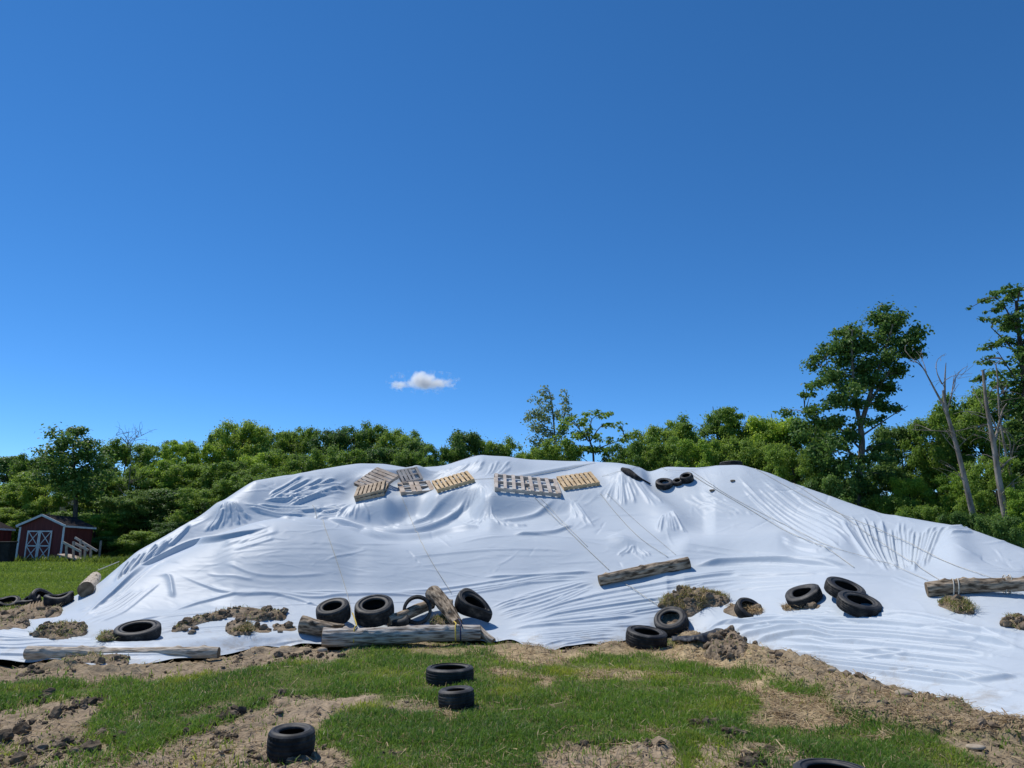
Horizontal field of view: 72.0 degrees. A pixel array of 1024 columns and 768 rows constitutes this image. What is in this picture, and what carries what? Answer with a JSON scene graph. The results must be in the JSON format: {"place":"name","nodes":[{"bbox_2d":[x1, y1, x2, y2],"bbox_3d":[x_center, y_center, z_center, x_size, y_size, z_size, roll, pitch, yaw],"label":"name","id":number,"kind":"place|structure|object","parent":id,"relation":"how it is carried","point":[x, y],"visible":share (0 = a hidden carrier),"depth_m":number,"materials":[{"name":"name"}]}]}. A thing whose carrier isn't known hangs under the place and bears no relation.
{"place":"outdoors","nodes":[
{"label":"outdoors","id":0,"kind":"place"},
{"bbox_2d":[0,500,1023,767],"bbox_3d":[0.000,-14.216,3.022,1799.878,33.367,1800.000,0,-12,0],"label":"ground","id":1,"kind":"structure","parent":0,"point":[244,734],"depth_m":8.30,"materials":[{"name":"soil"}]},
{"bbox_2d":[0,507,34,540],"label":"broadleaf tree","id":2,"kind":"object","parent":1,"relation":"on","point":[20,513],"visible":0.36,"depth_m":48.30,"materials":[{"name":"green plant"}]},
{"bbox_2d":[0,482,52,539],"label":"broadleaf tree","id":3,"kind":"object","parent":1,"relation":"on","point":[11,487],"visible":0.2,"depth_m":51.36,"materials":[{"name":"green plant"}]},
{"bbox_2d":[0,600,62,618],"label":"soil mound","id":4,"kind":"object","parent":1,"relation":"on","point":[38,610],"visible":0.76,"depth_m":14.10,"materials":[{"name":"brown soil"}]},
{"bbox_2d":[5,452,59,518],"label":"broadleaf tree","id":5,"kind":"object","parent":1,"relation":"on","point":[23,465],"visible":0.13,"depth_m":56.61,"materials":[{"name":"green plant"}]},
{"bbox_2d":[5,471,88,532],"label":"broadleaf tree","id":6,"kind":"object","parent":1,"relation":"on","point":[29,501],"visible":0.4,"depth_m":50.29,"materials":[{"name":"green plant"}]},
{"bbox_2d":[15,514,95,561],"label":"shed","id":7,"kind":"structure","parent":1,"relation":"on","point":[43,534],"depth_m":40.62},
{"bbox_2d":[0,551,134,609],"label":"lawn","id":8,"kind":"structure","parent":1,"relation":"on","point":[62,575],"depth_m":30.25,"materials":[{"name":"green plant"}]},
{"bbox_2d":[18,422,125,517],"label":"broadleaf tree","id":9,"kind":"object","parent":1,"relation":"on","point":[66,476],"visible":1,"depth_m":45.36,"materials":[{"name":"green plant"}]},
{"bbox_2d":[47,469,132,537],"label":"broadleaf tree","id":10,"kind":"object","parent":1,"relation":"on","point":[81,500],"visible":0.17,"depth_m":51.48,"materials":[{"name":"green plant"}]},
{"bbox_2d":[55,649,129,664],"bbox_3d":[-6.507,4.258,10.961,1.619,0.253,0.958,0,-12,0],"label":"soil mound","id":11,"kind":"object","parent":1,"relation":"on","point":[98,659],"visible":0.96,"depth_m":10.90,"materials":[{"name":"brown soil"}]},
{"bbox_2d":[78,513,136,554],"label":"broadleaf tree","id":12,"kind":"object","parent":1,"relation":"on","point":[109,520],"visible":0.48,"depth_m":45.43,"materials":[{"name":"green plant"}]},
{"bbox_2d":[82,495,153,552],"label":"broadleaf tree","id":13,"kind":"object","parent":1,"relation":"on","point":[105,503],"visible":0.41,"depth_m":47.21,"materials":[{"name":"green plant"}]},
{"bbox_2d":[78,436,161,511],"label":"broadleaf tree","id":14,"kind":"object","parent":1,"relation":"on","point":[143,456],"visible":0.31,"depth_m":56.68,"materials":[{"name":"green plant"}]},
{"bbox_2d":[23,645,220,659],"bbox_3d":[-6.223,4.304,11.289,2.951,0.241,0.229,2,-12,-5],"label":"log","id":15,"kind":"object","parent":1,"relation":"on","point":[46,652],"visible":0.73,"depth_m":11.23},
{"bbox_2d":[103,530,163,556],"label":"shrub","id":16,"kind":"object","parent":1,"relation":"on","point":[131,542],"visible":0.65,"depth_m":43.74,"materials":[{"name":"green plant"}]},
{"bbox_2d":[102,463,174,529],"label":"broadleaf tree","id":17,"kind":"object","parent":1,"relation":"on","point":[142,481],"visible":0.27,"depth_m":52.11,"materials":[{"name":"green plant"}]},
{"bbox_2d":[105,486,187,542],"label":"broadleaf tree","id":18,"kind":"object","parent":1,"relation":"on","point":[155,493],"visible":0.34,"depth_m":47.68,"materials":[{"name":"green plant"}]},
{"bbox_2d":[134,458,194,491],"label":"broadleaf tree","id":19,"kind":"object","parent":1,"relation":"on","point":[165,482],"visible":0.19,"depth_m":53.59,"materials":[{"name":"green plant"}]},
{"bbox_2d":[134,489,210,530],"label":"broadleaf tree","id":20,"kind":"object","parent":1,"relation":"on","point":[169,497],"visible":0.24,"depth_m":48.02,"materials":[{"name":"green plant"}]},
{"bbox_2d":[160,463,220,519],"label":"broadleaf tree","id":21,"kind":"object","parent":1,"relation":"on","point":[195,470],"visible":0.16,"depth_m":53.39,"materials":[{"name":"green plant"}]},
{"bbox_2d":[156,438,225,489],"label":"broadleaf tree","id":22,"kind":"object","parent":1,"relation":"on","point":[189,450],"visible":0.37,"depth_m":60.57,"materials":[{"name":"green plant"}]},
{"bbox_2d":[163,482,231,528],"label":"broadleaf tree","id":23,"kind":"object","parent":1,"relation":"on","point":[190,503],"visible":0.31,"depth_m":46.53,"materials":[{"name":"green plant"}]},
{"bbox_2d":[196,457,271,498],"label":"broadleaf tree","id":24,"kind":"object","parent":1,"relation":"on","point":[240,467],"visible":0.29,"depth_m":52.60,"materials":[{"name":"green plant"}]},
{"bbox_2d":[207,474,272,498],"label":"broadleaf tree","id":25,"kind":"object","parent":1,"relation":"on","point":[236,483],"visible":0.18,"depth_m":47.90,"materials":[{"name":"green plant"}]},
{"bbox_2d":[210,417,282,482],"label":"broadleaf tree","id":26,"kind":"object","parent":1,"relation":"on","point":[256,440],"visible":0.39,"depth_m":62.43,"materials":[{"name":"green plant"}]},
{"bbox_2d":[266,723,314,763],"bbox_3d":[-2.038,3.309,6.505,0.430,0.243,0.430,7,-11,-34],"label":"tyre","id":27,"kind":"object","parent":1,"relation":"on","point":[285,741],"visible":0.97,"depth_m":6.36,"materials":[{"name":"rubber"}]},
{"bbox_2d":[258,448,327,474],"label":"broadleaf tree","id":28,"kind":"object","parent":1,"relation":"on","point":[293,462],"visible":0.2,"depth_m":56.41,"materials":[{"name":"green plant"}]},
{"bbox_2d":[270,425,326,468],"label":"broadleaf tree","id":29,"kind":"object","parent":1,"relation":"on","point":[304,437],"visible":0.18,"depth_m":68.21,"materials":[{"name":"green plant"}]},
{"bbox_2d":[301,441,368,471],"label":"broadleaf tree","id":30,"kind":"object","parent":1,"relation":"on","point":[333,458],"visible":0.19,"depth_m":55.12,"materials":[{"name":"green plant"}]},
{"bbox_2d":[301,427,369,468],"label":"broadleaf tree","id":31,"kind":"object","parent":1,"relation":"on","point":[341,438],"visible":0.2,"depth_m":63.34,"materials":[{"name":"green plant"}]},
{"bbox_2d":[339,420,392,454],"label":"broadleaf tree","id":32,"kind":"object","parent":1,"relation":"on","point":[374,432],"visible":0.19,"depth_m":65.08,"materials":[{"name":"green plant"}]},
{"bbox_2d":[342,445,414,466],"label":"broadleaf tree","id":33,"kind":"object","parent":1,"relation":"on","point":[374,456],"visible":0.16,"depth_m":56.37,"materials":[{"name":"green plant"}]},
{"bbox_2d":[0,649,775,767],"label":"damp clods","id":34,"kind":"object","parent":1,"relation":"on","point":[20,727],"visible":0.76,"depth_m":7.21,"materials":[{"name":"soil"}]},
{"bbox_2d":[372,427,423,457],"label":"broadleaf tree","id":35,"kind":"object","parent":1,"relation":"on","point":[396,438],"visible":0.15,"depth_m":62.92,"materials":[{"name":"green plant"}]},
{"bbox_2d":[321,624,480,647],"bbox_3d":[-1.965,4.517,12.671,2.811,0.359,0.348,2,-12,-8],"label":"log","id":36,"kind":"object","parent":1,"relation":"on","point":[344,636],"visible":0.99,"depth_m":12.54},
{"bbox_2d":[411,443,468,466],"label":"broadleaf tree","id":37,"kind":"object","parent":1,"relation":"on","point":[434,459],"visible":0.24,"depth_m":49.50,"materials":[{"name":"green plant"}]},
{"bbox_2d":[426,663,473,686],"bbox_3d":[-0.852,3.987,9.669,0.660,0.217,0.660,5,-13,-24],"label":"tyre","id":38,"kind":"object","parent":1,"relation":"on","point":[441,674],"visible":0.93,"depth_m":9.44,"materials":[{"name":"rubber"}]},
{"bbox_2d":[438,685,474,709],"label":"tyre","id":39,"kind":"object","parent":1,"relation":"on","point":[457,697],"visible":0.99,"depth_m":8.13,"materials":[{"name":"rubber"}]},
{"bbox_2d":[444,428,506,462],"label":"broadleaf tree","id":40,"kind":"object","parent":1,"relation":"on","point":[471,441],"visible":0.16,"depth_m":51.25,"materials":[{"name":"green plant"}]},
{"bbox_2d":[475,433,524,457],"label":"broadleaf tree","id":41,"kind":"object","parent":1,"relation":"on","point":[511,445],"visible":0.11,"depth_m":51.25,"materials":[{"name":"green plant"}]},
{"bbox_2d":[0,455,1023,717],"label":"plastic sheet","id":42,"kind":"object","parent":1,"relation":"on","point":[526,567],"visible":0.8,"depth_m":15.16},
{"bbox_2d":[27,619,87,639],"bbox_3d":[-8.049,4.304,12.417,1.104,0.348,2.198,6,-14,-27],"label":"soil mound","id":43,"kind":"object","parent":42,"relation":"on","point":[61,629],"visible":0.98,"depth_m":12.17,"materials":[{"name":"brown soil"}]},
{"bbox_2d":[113,619,161,640],"bbox_3d":[-6.444,4.274,12.127,0.740,0.217,0.740,1,2,-6],"label":"tyre","id":44,"kind":"object","parent":42,"relation":"on","point":[143,630],"visible":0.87,"depth_m":12.05,"materials":[{"name":"rubber"}]},
{"bbox_2d":[171,604,288,631],"bbox_3d":[-5.402,4.405,13.217,2.540,0.506,1.441,2,-12,-8],"label":"soil mound","id":45,"kind":"object","parent":42,"relation":"on","point":[266,613],"visible":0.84,"depth_m":13.44,"materials":[{"name":"brown soil"}]},
{"bbox_2d":[225,616,256,635],"bbox_3d":[-4.851,4.431,12.863,1.042,0.324,1.101,2,-12,-11],"label":"dirt clump","id":46,"kind":"object","parent":42,"relation":"on","point":[239,626],"visible":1,"depth_m":12.74,"materials":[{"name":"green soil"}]},
{"bbox_2d":[298,615,344,635],"bbox_3d":[-3.465,4.436,12.841,0.791,0.317,0.326,8,-12,2],"label":"log","id":47,"kind":"object","parent":42,"relation":"on","point":[307,625],"visible":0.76,"depth_m":12.72,"materials":[{"name":"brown wood"}]},
{"bbox_2d":[316,597,350,623],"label":"tyre","id":48,"kind":"object","parent":42,"relation":"on","point":[336,610],"visible":0.77,"depth_m":13.21,"materials":[{"name":"rubber"}]},
{"bbox_2d":[354,594,393,627],"bbox_3d":[-2.661,4.381,13.627,0.760,0.321,0.760,-1,13,4],"label":"tyre","id":49,"kind":"object","parent":42,"relation":"on","point":[374,610],"visible":0.98,"depth_m":13.42,"materials":[{"name":"rubber"}]},
{"bbox_2d":[354,467,398,488],"bbox_3d":[-4.043,2.876,21.038,0.923,0.101,0.988,14,31,32],"label":"pallet","id":50,"kind":"object","parent":42,"relation":"on","point":[383,474],"visible":0.8,"depth_m":21.08,"materials":[{"name":"grey wood"}]},
{"bbox_2d":[390,615,408,626],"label":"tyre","id":51,"kind":"object","parent":42,"relation":"on","point":[404,621],"visible":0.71,"depth_m":13.40,"materials":[{"name":"rubber"}]},
{"bbox_2d":[386,600,434,626],"bbox_3d":[-1.981,4.481,13.824,1.083,0.234,0.250,-7,-4,-43],"label":"log","id":52,"kind":"object","parent":51,"relation":"on","point":[414,610],"visible":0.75,"depth_m":13.74,"materials":[{"name":"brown wood"}]},
{"bbox_2d":[425,585,461,624],"bbox_3d":[-1.314,4.380,13.799,0.342,0.326,1.224,7,10,-31],"label":"log","id":53,"kind":"object","parent":42,"relation":"on","point":[438,598],"visible":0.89,"depth_m":13.78,"materials":[{"name":"brown wood"}]},
{"bbox_2d":[432,471,474,492],"bbox_3d":[-1.738,2.870,20.736,1.126,0.114,1.124,-15,9,-13],"label":"pallet","id":54,"kind":"object","parent":42,"relation":"on","point":[452,483],"visible":1,"depth_m":20.60,"materials":[{"name":"brown wood"}]},
{"bbox_2d":[454,588,491,621],"bbox_3d":[-0.760,4.383,13.793,0.829,0.450,0.438,32,30,22],"label":"tyre","id":55,"kind":"object","parent":42,"relation":"on","point":[469,602],"visible":0.99,"depth_m":13.68,"materials":[{"name":"rubber"}]},
{"bbox_2d":[494,473,561,497],"bbox_3d":[0.411,2.869,20.042,1.854,0.128,1.395,6,9,-3],"label":"pallet","id":56,"kind":"object","parent":42,"relation":"on","point":[524,484],"visible":1,"depth_m":19.98,"materials":[{"name":"grey wood"}]},
{"bbox_2d":[556,471,599,490],"bbox_3d":[1.914,2.816,20.497,1.062,0.108,0.938,-7,13,-8],"label":"pallet","id":57,"kind":"object","parent":42,"relation":"on","point":[592,478],"visible":1,"depth_m":20.39,"materials":[{"name":"brown wood"}]},
{"bbox_2d":[598,557,690,585],"bbox_3d":[2.882,4.088,15.396,2.031,0.299,0.288,-10,-12,-3],"label":"log","id":58,"kind":"object","parent":42,"relation":"on","point":[647,570],"visible":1,"depth_m":15.30,"materials":[{"name":"grey wood"}]},
{"bbox_2d":[657,583,729,616],"bbox_3d":[3.590,4.329,13.953,1.812,0.704,1.188,-6,-13,27],"label":"soil mound","id":59,"kind":"object","parent":42,"relation":"on","point":[690,601],"visible":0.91,"depth_m":14.00,"materials":[{"name":"brown soil"}]},
{"bbox_2d":[781,601,820,610],"bbox_3d":[5.073,3.954,12.492,0.985,0.292,0.722,-8,-14,34],"label":"soil mound","id":60,"kind":"object","parent":42,"relation":"on","point":[809,605],"visible":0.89,"depth_m":12.31,"materials":[{"name":"brown soil"}]},
{"bbox_2d":[785,584,822,608],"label":"tyre","id":61,"kind":"object","parent":60,"relation":"on","point":[802,596],"visible":0.99,"depth_m":12.47,"materials":[{"name":"rubber"}]},
{"bbox_2d":[824,576,865,597],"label":"tyre","id":62,"kind":"object","parent":42,"relation":"on","point":[834,586],"visible":0.65,"depth_m":12.26,"materials":[{"name":"rubber"}]},
{"bbox_2d":[836,590,881,617],"bbox_3d":[5.692,3.623,11.563,0.680,0.207,0.680,4,10,-17],"label":"tyre","id":63,"kind":"object","parent":42,"relation":"on","point":[848,602],"visible":0.92,"depth_m":11.43,"materials":[{"name":"rubber"}]},
{"bbox_2d":[937,594,979,614],"bbox_3d":[6.876,3.410,10.788,0.883,0.376,0.978,-9,-15,38],"label":"clump","id":64,"kind":"object","parent":42,"relation":"on","point":[957,603],"visible":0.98,"depth_m":10.79,"materials":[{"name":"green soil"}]},
{"bbox_2d":[924,574,1023,596],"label":"log","id":65,"kind":"object","parent":42,"relation":"on","point":[965,585],"visible":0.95,"depth_m":11.25,"materials":[{"name":"grey wood"}]},
{"bbox_2d":[0,635,1023,767],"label":"grass","id":66,"kind":"structure","parent":1,"relation":"on","point":[616,705],"depth_m":7.80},
{"bbox_2d":[0,627,1023,767],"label":"straw","id":67,"kind":"object","parent":1,"relation":"on","point":[794,719],"visible":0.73,"depth_m":7.77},
{"bbox_2d":[0,632,1023,767],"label":"soil clods","id":68,"kind":"object","parent":1,"relation":"on","point":[981,720],"visible":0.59,"depth_m":6.89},
{"bbox_2d":[520,385,577,448],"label":"aspen tree","id":69,"kind":"object","parent":1,"relation":"on","point":[538,426],"visible":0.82,"depth_m":50.25,"materials":[{"name":"green plant"}]},
{"bbox_2d":[531,438,583,460],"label":"broadleaf tree","id":70,"kind":"object","parent":1,"relation":"on","point":[552,450],"visible":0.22,"depth_m":45.77,"materials":[{"name":"green plant"}]},
{"bbox_2d":[549,409,632,461],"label":"ash tree","id":71,"kind":"object","parent":1,"relation":"on","point":[579,434],"visible":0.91,"depth_m":45.67,"materials":[{"name":"green plant"}]},
{"bbox_2d":[602,435,669,470],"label":"broadleaf tree","id":72,"kind":"object","parent":1,"relation":"on","point":[632,454],"visible":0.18,"depth_m":41.80,"materials":[{"name":"green plant"}]},
{"bbox_2d":[625,625,667,649],"bbox_3d":[2.412,4.560,12.646,0.740,0.279,0.740,7,-3,-31],"label":"tyre","id":73,"kind":"object","parent":1,"relation":"on","point":[644,637],"visible":0.94,"depth_m":12.41,"materials":[{"name":"rubber"}]},
{"bbox_2d":[614,419,687,467],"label":"broadleaf tree","id":74,"kind":"object","parent":1,"relation":"on","point":[653,430],"visible":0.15,"depth_m":45.52,"materials":[{"name":"green plant"}]},
{"bbox_2d":[641,435,697,470],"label":"broadleaf tree","id":75,"kind":"object","parent":1,"relation":"on","point":[669,458],"visible":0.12,"depth_m":41.49,"materials":[{"name":"green plant"}]},
{"bbox_2d":[654,606,688,637],"bbox_3d":[3.094,4.623,13.682,0.660,0.269,0.660,-7,22,30],"label":"tyre","id":76,"kind":"object","parent":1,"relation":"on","point":[674,621],"visible":0.84,"depth_m":13.60,"materials":[{"name":"rubber"}]},
{"bbox_2d":[671,435,723,467],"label":"broadleaf tree","id":77,"kind":"object","parent":1,"relation":"on","point":[686,447],"visible":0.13,"depth_m":40.76,"materials":[{"name":"green plant"}]},
{"bbox_2d":[675,405,745,451],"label":"broadleaf tree","id":78,"kind":"object","parent":1,"relation":"on","point":[727,416],"visible":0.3,"depth_m":44.84,"materials":[{"name":"green plant"}]},
{"bbox_2d":[703,625,747,659],"bbox_3d":[3.606,4.393,11.948,0.853,0.456,2.555,-3,-12,16],"label":"soil mound","id":79,"kind":"object","parent":1,"relation":"on","point":[729,642],"visible":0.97,"depth_m":11.44,"materials":[{"name":"brown soil"}]},
{"bbox_2d":[700,435,758,469],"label":"broadleaf tree","id":80,"kind":"object","parent":1,"relation":"on","point":[733,448],"visible":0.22,"depth_m":40.21,"materials":[{"name":"green plant"}]},
{"bbox_2d":[714,416,776,465],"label":"broadleaf tree","id":81,"kind":"object","parent":1,"relation":"on","point":[742,433],"visible":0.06,"depth_m":45.21,"materials":[{"name":"green plant"}]},
{"bbox_2d":[746,439,797,483],"bbox_3d":[14.435,6.690,39.099,4.101,7.403,3.792,0,-12,0],"label":"broadleaf tree","id":82,"kind":"object","parent":1,"relation":"on","point":[758,459],"visible":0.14,"depth_m":39.40,"materials":[{"name":"green plant"}]},
{"bbox_2d":[744,412,803,483],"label":"broadleaf tree","id":83,"kind":"object","parent":1,"relation":"on","point":[755,423],"visible":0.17,"depth_m":43.36,"materials":[{"name":"green plant"}]},
{"bbox_2d":[760,443,823,489],"bbox_3d":[15.106,6.341,36.531,4.469,6.637,4.286,0,-12,0],"label":"broadleaf tree","id":84,"kind":"object","parent":1,"relation":"on","point":[774,456],"visible":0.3,"depth_m":36.53,"materials":[{"name":"green plant"}]},
{"bbox_2d":[777,416,838,482],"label":"broadleaf tree","id":85,"kind":"object","parent":1,"relation":"on","point":[797,448],"visible":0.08,"depth_m":42.75,"materials":[{"name":"green plant"}]},
{"bbox_2d":[792,758,864,767],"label":"tyre","id":86,"kind":"object","parent":1,"relation":"on","point":[818,763],"visible":1,"depth_m":5.74,"materials":[{"name":"rubber"}]},
{"bbox_2d":[803,470,868,505],"bbox_3d":[15.570,6.701,33.649,3.786,5.150,4.051,0,-12,0],"label":"shrub","id":87,"kind":"object","parent":1,"relation":"on","point":[834,486],"visible":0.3,"depth_m":33.41,"materials":[{"name":"green plant"}]},
{"bbox_2d":[772,295,934,506],"bbox_3d":[18.100,2.592,36.398,7.882,13.906,6.392,0,-12,0],"label":"cottonwood tree","id":88,"kind":"object","parent":1,"relation":"on","point":[847,348],"visible":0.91,"depth_m":36.21,"materials":[{"name":"green plant"}]},
{"bbox_2d":[861,462,922,512],"bbox_3d":[19.866,7.013,37.589,2.986,6.068,3.382,5,-13,-21],"label":"broadleaf tree","id":89,"kind":"object","parent":1,"relation":"on","point":[896,467],"visible":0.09,"depth_m":37.47,"materials":[{"name":"green plant"}]},
{"bbox_2d":[866,490,923,514],"bbox_3d":[17.738,7.087,32.696,3.099,4.285,2.733,0,-12,0],"label":"shrub","id":90,"kind":"object","parent":1,"relation":"on","point":[886,505],"visible":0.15,"depth_m":32.79,"materials":[{"name":"green plant"}]},
{"bbox_2d":[861,421,948,505],"bbox_3d":[22.330,6.250,40.012,4.957,8.210,5.474,0,-12,0],"label":"broadleaf tree","id":91,"kind":"object","parent":1,"relation":"on","point":[898,433],"visible":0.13,"depth_m":39.72,"materials":[{"name":"green plant"}]},
{"bbox_2d":[887,475,933,514],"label":"broadleaf tree","id":92,"kind":"object","parent":1,"relation":"on","point":[911,488],"visible":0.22,"depth_m":34.23,"materials":[{"name":"green plant"}]},
{"bbox_2d":[890,501,950,522],"bbox_3d":[17.711,6.930,30.669,2.634,3.666,2.594,3,-12,-14],"label":"shrub","id":93,"kind":"object","parent":1,"relation":"on","point":[927,512],"visible":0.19,"depth_m":30.54,"materials":[{"name":"green plant"}]},
{"bbox_2d":[894,399,990,515],"bbox_3d":[23.067,5.331,37.740,4.984,8.977,5.378,0,-12,0],"label":"broadleaf tree","id":94,"kind":"object","parent":1,"relation":"on","point":[944,450],"visible":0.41,"depth_m":37.15,"materials":[{"name":"green plant"}]},
{"bbox_2d":[905,345,984,514],"bbox_3d":[17.913,2.926,28.569,2.990,10.081,1.373,-6,-14,27],"label":"dead tree","id":95,"kind":"object","parent":1,"relation":"on","point":[968,495],"visible":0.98,"depth_m":28.75,"materials":[{"name":"grey wood"}]},
{"bbox_2d":[937,509,980,532],"bbox_3d":[17.445,6.297,27.152,2.142,3.039,2.372,0,-12,0],"label":"shrub","id":96,"kind":"object","parent":1,"relation":"on","point":[962,518],"visible":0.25,"depth_m":27.06,"materials":[{"name":"green plant"}]},
{"bbox_2d":[921,470,998,533],"bbox_3d":[20.182,6.269,31.794,3.141,5.037,3.138,9,-15,-35],"label":"broadleaf tree","id":97,"kind":"object","parent":1,"relation":"on","point":[955,492],"visible":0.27,"depth_m":31.84,"materials":[{"name":"green plant"}]},
{"bbox_2d":[926,383,1022,533],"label":"broadleaf tree","id":98,"kind":"object","parent":1,"relation":"on","point":[973,403],"visible":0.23,"depth_m":38.40,"materials":[{"name":"green plant"}]},
{"bbox_2d":[951,454,1023,536],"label":"broadleaf tree","id":99,"kind":"object","parent":1,"relation":"on","point":[982,492],"visible":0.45,"depth_m":29.31,"materials":[{"name":"green plant"}]},
{"bbox_2d":[955,370,1023,528],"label":"dead tree","id":100,"kind":"object","parent":1,"relation":"on","point":[997,465],"visible":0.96,"depth_m":27.23,"materials":[{"name":"grey wood"}]},
{"bbox_2d":[966,283,1023,446],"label":"broadleaf tree","id":101,"kind":"object","parent":1,"relation":"on","point":[1012,322],"visible":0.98,"depth_m":31.82,"materials":[{"name":"green plant"}]},
{"bbox_2d":[972,513,1023,547],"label":"shrub","id":102,"kind":"object","parent":1,"relation":"on","point":[1001,529],"visible":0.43,"depth_m":24.75,"materials":[{"name":"green plant"}]},
{"bbox_2d":[976,357,1023,488],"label":"broadleaf tree","id":103,"kind":"object","parent":1,"relation":"on","point":[1002,435],"visible":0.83,"depth_m":29.65,"materials":[{"name":"plant"}]},
{"bbox_2d":[1000,486,1023,544],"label":"broadleaf tree","id":104,"kind":"object","parent":1,"relation":"on","point":[1015,505],"visible":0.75,"depth_m":26.24,"materials":[{"name":"green plant"}]},
{"bbox_2d":[0,0,1023,494],"label":"sky","id":105,"kind":"structure","parent":0,"point":[426,217],"materials":[{"name":"blue"}]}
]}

